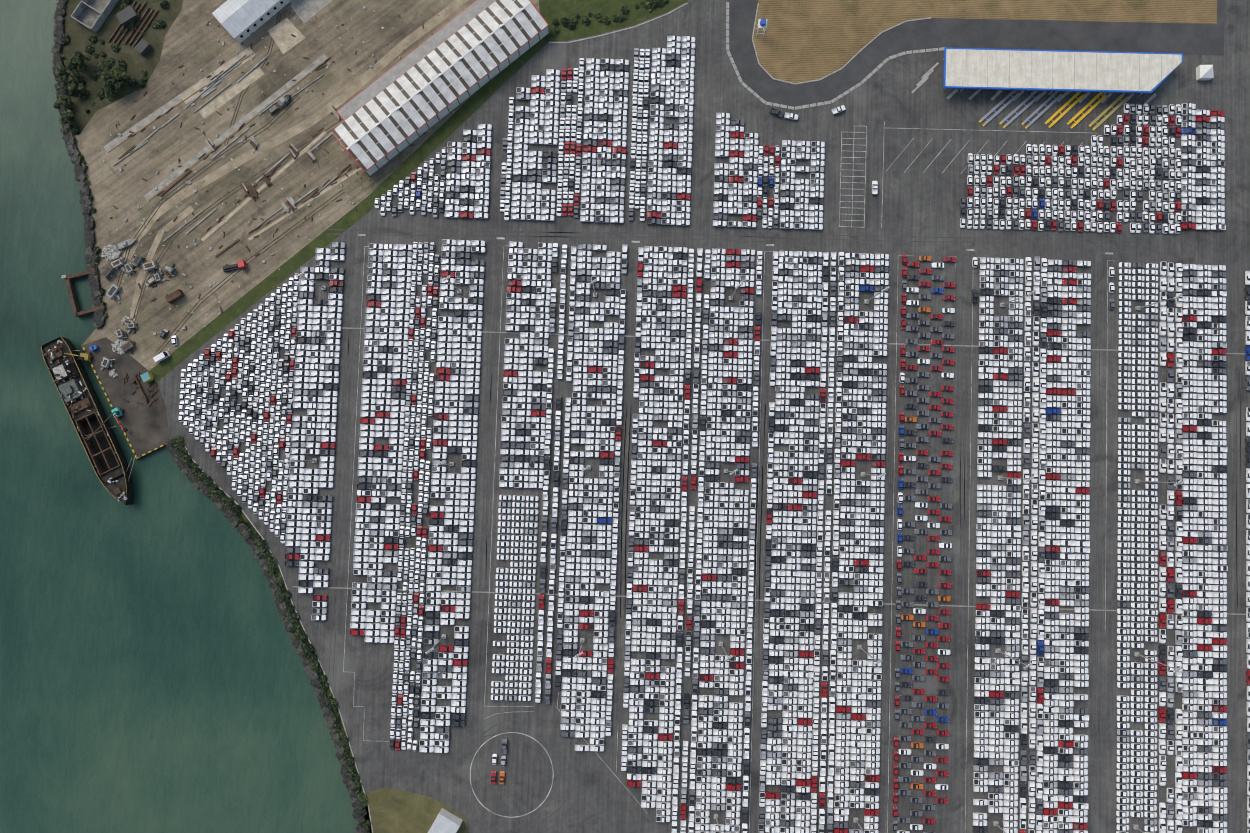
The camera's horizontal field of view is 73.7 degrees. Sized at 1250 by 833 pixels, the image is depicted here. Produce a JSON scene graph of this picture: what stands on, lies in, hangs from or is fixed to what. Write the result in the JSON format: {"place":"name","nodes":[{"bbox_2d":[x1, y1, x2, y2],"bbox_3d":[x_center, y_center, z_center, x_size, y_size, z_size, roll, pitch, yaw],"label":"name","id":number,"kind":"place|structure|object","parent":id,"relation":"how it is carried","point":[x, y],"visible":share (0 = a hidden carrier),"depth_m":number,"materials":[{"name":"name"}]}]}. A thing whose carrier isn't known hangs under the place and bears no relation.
{"place":"outdoors","nodes":[
{"label":"outdoors","id":0,"kind":"place"},
{"bbox_2d":[81,337,169,459],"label":"wharf","id":1,"kind":"structure","parent":0,"point":[145,425],"depth_m":319.92,"materials":[{"name":"concrete"}]},
{"bbox_2d":[64,352,92,361],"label":"yellow excavator","id":2,"kind":"object","parent":1,"relation":"on","point":[84,357],"visible":0.85,"depth_m":318.50,"materials":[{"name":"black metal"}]},
{"bbox_2d":[111,407,127,431],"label":"crane","id":3,"kind":"object","parent":1,"relation":"on","point":[118,413],"visible":0.96,"depth_m":317.41,"materials":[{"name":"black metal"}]},
{"bbox_2d":[83,347,165,458],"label":"quay edge stripes","id":4,"kind":"object","parent":1,"relation":"on","point":[118,418],"visible":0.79,"depth_m":319.45,"materials":[{"name":"yellow paint"}]},
{"bbox_2d":[130,205,193,320],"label":"dirt track","id":5,"kind":"structure","parent":0,"point":[160,234],"depth_m":322.77,"materials":[{"name":"beige soil"}]},
{"bbox_2d":[0,0,358,832],"bbox_3d":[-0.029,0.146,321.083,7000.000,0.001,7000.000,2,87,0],"label":"water","id":6,"kind":"structure","parent":0,"point":[154,678],"depth_m":317.18,"materials":[{"name":"teal liquid"}]},
{"bbox_2d":[41,337,133,504],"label":"cargo ship","id":7,"kind":"object","parent":6,"relation":"on","point":[87,414],"visible":0.98,"depth_m":316.82,"materials":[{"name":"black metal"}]},
{"bbox_2d":[73,350,138,480],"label":"mooring lines","id":8,"kind":"object","parent":7,"relation":"on","point":[111,427],"visible":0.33,"depth_m":317.33,"materials":[{"name":"beige metal"}]},
{"bbox_2d":[51,0,367,832],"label":"shore boulders","id":9,"kind":"object","parent":6,"relation":"in","point":[99,320],"visible":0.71,"depth_m":317.64,"materials":[{"name":"grey stone"}]},
{"bbox_2d":[117,95,297,285],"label":"yard track","id":10,"kind":"structure","parent":0,"point":[196,173],"depth_m":324.30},
{"bbox_2d":[115,97,300,300],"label":"yard track","id":11,"kind":"structure","parent":0,"point":[193,179],"depth_m":324.22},
{"bbox_2d":[134,125,338,322],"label":"yard track","id":12,"kind":"structure","parent":0,"point":[206,213],"depth_m":323.46,"materials":[{"name":"brown metal"}]},
{"bbox_2d":[132,119,342,320],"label":"yard track","id":13,"kind":"structure","parent":0,"point":[217,201],"depth_m":323.84,"materials":[{"name":"metal"}]},
{"bbox_2d":[156,189,342,351],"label":"yard track","id":14,"kind":"structure","parent":0,"point":[246,261],"depth_m":322.61,"materials":[{"name":"brown metal"}]},
{"bbox_2d":[158,192,344,353],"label":"yard track","id":15,"kind":"structure","parent":0,"point":[247,264],"depth_m":322.59,"materials":[{"name":"metal"}]},
{"bbox_2d":[224,11,279,144],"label":"yard track","id":16,"kind":"structure","parent":0,"point":[257,67],"depth_m":325.94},
{"bbox_2d":[226,13,281,144],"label":"yard track","id":17,"kind":"structure","parent":0,"point":[250,84],"depth_m":325.97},
{"bbox_2d":[123,0,467,259],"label":"dirt track","id":18,"kind":"structure","parent":0,"point":[351,89],"depth_m":325.22,"materials":[{"name":"beige soil"}]},
{"bbox_2d":[74,0,539,370],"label":"dirt yard","id":19,"kind":"structure","parent":0,"point":[191,36],"depth_m":324.61,"materials":[{"name":"brown soil"}]},
{"bbox_2d":[62,0,182,134],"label":"ground grass","id":20,"kind":"structure","parent":19,"relation":"on","point":[136,61],"depth_m":326.75,"materials":[{"name":"green plant"}]},
{"bbox_2d":[53,51,135,124],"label":"trees","id":21,"kind":"object","parent":20,"relation":"on","point":[119,74],"visible":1,"depth_m":320.75,"materials":[{"name":"green plant"}]},
{"bbox_2d":[71,0,118,32],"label":"building","id":22,"kind":"structure","parent":20,"relation":"on","point":[92,15],"depth_m":327.12,"materials":[{"name":"concrete"}]},
{"bbox_2d":[108,1,158,46],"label":"steel beams","id":23,"kind":"structure","parent":20,"relation":"on","point":[135,28],"depth_m":326.67,"materials":[{"name":"grey metal"}]},
{"bbox_2d":[117,239,136,248],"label":"derelict boat","id":24,"kind":"object","parent":19,"relation":"on","point":[125,243],"visible":1,"depth_m":321.80,"materials":[{"name":"white"}]},
{"bbox_2d":[153,351,169,362],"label":"white van","id":25,"kind":"object","parent":19,"relation":"on","point":[160,357],"visible":1,"depth_m":318.40,"materials":[{"name":"white paint"}]},
{"bbox_2d":[104,48,246,151],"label":"concrete strip","id":26,"kind":"object","parent":19,"relation":"on","point":[141,124],"visible":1,"depth_m":325.35,"materials":[{"name":"concrete"}]},
{"bbox_2d":[180,47,254,103],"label":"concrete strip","id":27,"kind":"object","parent":26,"relation":"on","point":[248,51],"visible":0.83,"depth_m":326.21,"materials":[{"name":"concrete"}]},
{"bbox_2d":[108,53,253,152],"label":"ground rail","id":28,"kind":"object","parent":19,"relation":"on","point":[174,106],"visible":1,"depth_m":325.59,"materials":[{"name":"brown"}]},
{"bbox_2d":[199,67,263,118],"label":"concrete slab","id":29,"kind":"object","parent":19,"relation":"on","point":[230,93],"visible":1,"depth_m":325.89,"materials":[{"name":"concrete"}]},
{"bbox_2d":[113,5,350,257],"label":"yard beams and sheds","id":30,"kind":"structure","parent":19,"relation":"on","point":[126,17],"depth_m":324.27,"materials":[{"name":"metal"}]},
{"bbox_2d":[223,260,246,271],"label":"red truck","id":31,"kind":"object","parent":19,"relation":"on","point":[241,264],"visible":1,"depth_m":321.19,"materials":[{"name":"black metal"}]},
{"bbox_2d":[144,54,326,199],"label":"concrete strip","id":32,"kind":"object","parent":19,"relation":"on","point":[244,119],"visible":1,"depth_m":325.27,"materials":[{"name":"concrete"}]},
{"bbox_2d":[149,63,322,201],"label":"ground rail","id":33,"kind":"object","parent":19,"relation":"on","point":[230,136],"visible":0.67,"depth_m":325.01,"materials":[{"name":"brown"}]},
{"bbox_2d":[212,0,290,42],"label":"warehouse","id":34,"kind":"structure","parent":19,"relation":"on","point":[240,21],"depth_m":321.84,"materials":[{"name":"grey metal"}]},
{"bbox_2d":[200,130,322,237],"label":"ground rail","id":35,"kind":"object","parent":19,"relation":"on","point":[260,183],"visible":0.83,"depth_m":324.08,"materials":[{"name":"brown"}]},
{"bbox_2d":[201,131,325,240],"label":"concrete strip","id":36,"kind":"object","parent":19,"relation":"on","point":[264,185],"visible":1,"depth_m":324.05,"materials":[{"name":"beige concrete"}]},
{"bbox_2d":[97,1,454,367],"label":"yard litter","id":37,"kind":"object","parent":19,"relation":"on","point":[190,182],"visible":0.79,"depth_m":324.09,"materials":[{"name":"metal"}]},
{"bbox_2d":[268,95,290,114],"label":"old roller","id":38,"kind":"object","parent":19,"relation":"on","point":[283,101],"visible":1,"depth_m":324.15,"materials":[{"name":"metal"}]},
{"bbox_2d":[268,18,304,53],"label":"concrete slab","id":39,"kind":"object","parent":19,"relation":"on","point":[284,39],"visible":1,"depth_m":327.03,"materials":[{"name":"beige concrete"}]},
{"bbox_2d":[247,165,358,236],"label":"ground rail","id":40,"kind":"object","parent":19,"relation":"on","point":[303,200],"visible":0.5,"depth_m":323.78,"materials":[{"name":"brown"}]},
{"bbox_2d":[248,167,360,239],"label":"concrete strip","id":41,"kind":"object","parent":19,"relation":"on","point":[304,204],"visible":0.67,"depth_m":323.71,"materials":[{"name":"beige concrete"}]},
{"bbox_2d":[291,0,332,22],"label":"ground slab","id":42,"kind":"structure","parent":19,"relation":"on","point":[306,11],"depth_m":327.60,"materials":[{"name":"concrete"}]},
{"bbox_2d":[150,36,549,380],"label":"ground verge","id":43,"kind":"structure","parent":19,"relation":"on","point":[463,113],"depth_m":323.41,"materials":[{"name":"green plant"}]},
{"bbox_2d":[331,0,549,176],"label":"warehouse","id":44,"kind":"structure","parent":19,"relation":"on","point":[434,101],"depth_m":319.50,"materials":[{"name":"white metal"}]},
{"bbox_2d":[354,8,522,142],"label":"roof vents","id":45,"kind":"object","parent":44,"relation":"on","point":[439,74],"visible":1,"depth_m":317.58,"materials":[{"name":"grey metal"}]},
{"bbox_2d":[365,787,468,832],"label":"dry grass","id":46,"kind":"structure","parent":0,"point":[394,810],"depth_m":312.30,"materials":[{"name":"green plant"}]},
{"bbox_2d":[428,808,462,832],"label":"building","id":47,"kind":"structure","parent":46,"relation":"on","point":[445,821],"depth_m":307.21,"materials":[{"name":"grey metal"}]},
{"bbox_2d":[157,0,1249,832],"bbox_3d":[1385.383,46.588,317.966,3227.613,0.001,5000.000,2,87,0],"label":"pavement","id":48,"kind":"structure","parent":0,"point":[915,206],"depth_m":319.36,"materials":[{"name":"grey asphalt"}]},
{"bbox_2d":[61,244,184,406],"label":"scrap yard junk","id":49,"kind":"object","parent":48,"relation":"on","point":[111,252],"visible":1,"depth_m":320.59,"materials":[{"name":"black metal"}]},
{"bbox_2d":[187,453,371,832],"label":"shore grass","id":50,"kind":"structure","parent":48,"relation":"on","point":[244,517],"depth_m":315.38,"materials":[{"name":"green plant"}]},
{"bbox_2d":[184,444,372,832],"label":"shore kerb","id":51,"kind":"structure","parent":50,"relation":"on","point":[307,637],"depth_m":315.58,"materials":[{"name":"concrete"}]},
{"bbox_2d":[56,0,668,832],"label":"bushes","id":52,"kind":"object","parent":48,"relation":"on","point":[262,544],"visible":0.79,"depth_m":317.60,"materials":[{"name":"green plant"}]},
{"bbox_2d":[539,0,687,40],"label":"ground grass","id":53,"kind":"structure","parent":48,"relation":"on","point":[551,11],"depth_m":327.54,"materials":[{"name":"green plant"}]},
{"bbox_2d":[549,3,687,43],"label":"kerb edge","id":54,"kind":"object","parent":53,"relation":"on","point":[621,29],"visible":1,"depth_m":327.08,"materials":[{"name":"concrete"}]},
{"bbox_2d":[160,36,1249,832],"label":"parked cars","id":55,"kind":"object","parent":48,"relation":"on","point":[662,202],"visible":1,"depth_m":317.29,"materials":[{"name":"paint"}]},
{"bbox_2d":[491,256,955,832],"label":"parked cars","id":56,"kind":"object","parent":48,"relation":"on","point":[919,570],"visible":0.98,"depth_m":316.17,"materials":[{"name":"paint"}]},
{"bbox_2d":[286,271,1182,832],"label":"light poles","id":57,"kind":"object","parent":48,"relation":"on","point":[866,301],"visible":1,"depth_m":308.35,"materials":[{"name":"silver metal"}]},
{"bbox_2d":[293,121,1245,832],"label":"lot markings","id":58,"kind":"object","parent":48,"relation":"on","point":[853,157],"visible":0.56,"depth_m":319.27,"materials":[{"name":"white paint"}]},
{"bbox_2d":[326,229,1245,832],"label":"tire marks","id":59,"kind":"object","parent":48,"relation":"on","point":[964,565],"visible":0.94,"depth_m":318.65},
{"bbox_2d":[491,48,1157,832],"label":"parked cars","id":60,"kind":"object","parent":48,"relation":"on","point":[567,186],"visible":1,"depth_m":316.65,"materials":[{"name":"paint"}]},
{"bbox_2d":[912,62,1155,103],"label":"ramp islands","id":61,"kind":"object","parent":48,"relation":"on","point":[924,77],"visible":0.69,"depth_m":325.83,"materials":[{"name":"concrete"}]},
{"bbox_2d":[979,90,1128,130],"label":"carrier ramps","id":62,"kind":"object","parent":48,"relation":"on","point":[1057,112],"visible":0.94,"depth_m":325.27,"materials":[{"name":"yellow metal"}]},
{"bbox_2d":[943,47,1182,97],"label":"loading canopy","id":63,"kind":"object","parent":48,"relation":"on","point":[1068,71],"visible":1,"depth_m":320.17,"materials":[{"name":"white metal"}]},
{"bbox_2d":[1196,65,1213,79],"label":"tent","id":64,"kind":"object","parent":48,"relation":"on","point":[1204,72],"visible":1,"depth_m":323.81,"materials":[{"name":"white fabric"}]},
{"bbox_2d":[756,18,766,36],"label":"water tower","id":65,"kind":"structure","parent":0,"point":[762,22],"depth_m":319.93,"materials":[{"name":"white"}]},
{"bbox_2d":[728,0,1224,107],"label":"service road","id":66,"kind":"structure","parent":0,"point":[1183,38],"depth_m":327.07,"materials":[{"name":"grey asphalt"}]},
{"bbox_2d":[726,2,944,109],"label":"barrier wall","id":67,"kind":"structure","parent":66,"relation":"on","point":[763,101],"depth_m":326.21,"materials":[{"name":"concrete"}]},
{"bbox_2d":[753,0,1216,82],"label":"field ground","id":68,"kind":"structure","parent":0,"point":[803,40],"depth_m":327.53,"materials":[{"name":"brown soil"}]},
{"bbox_2d":[752,3,930,84],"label":"curb","id":69,"kind":"structure","parent":68,"relation":"on","point":[834,71],"depth_m":326.67,"materials":[{"name":"concrete"}]}
]}

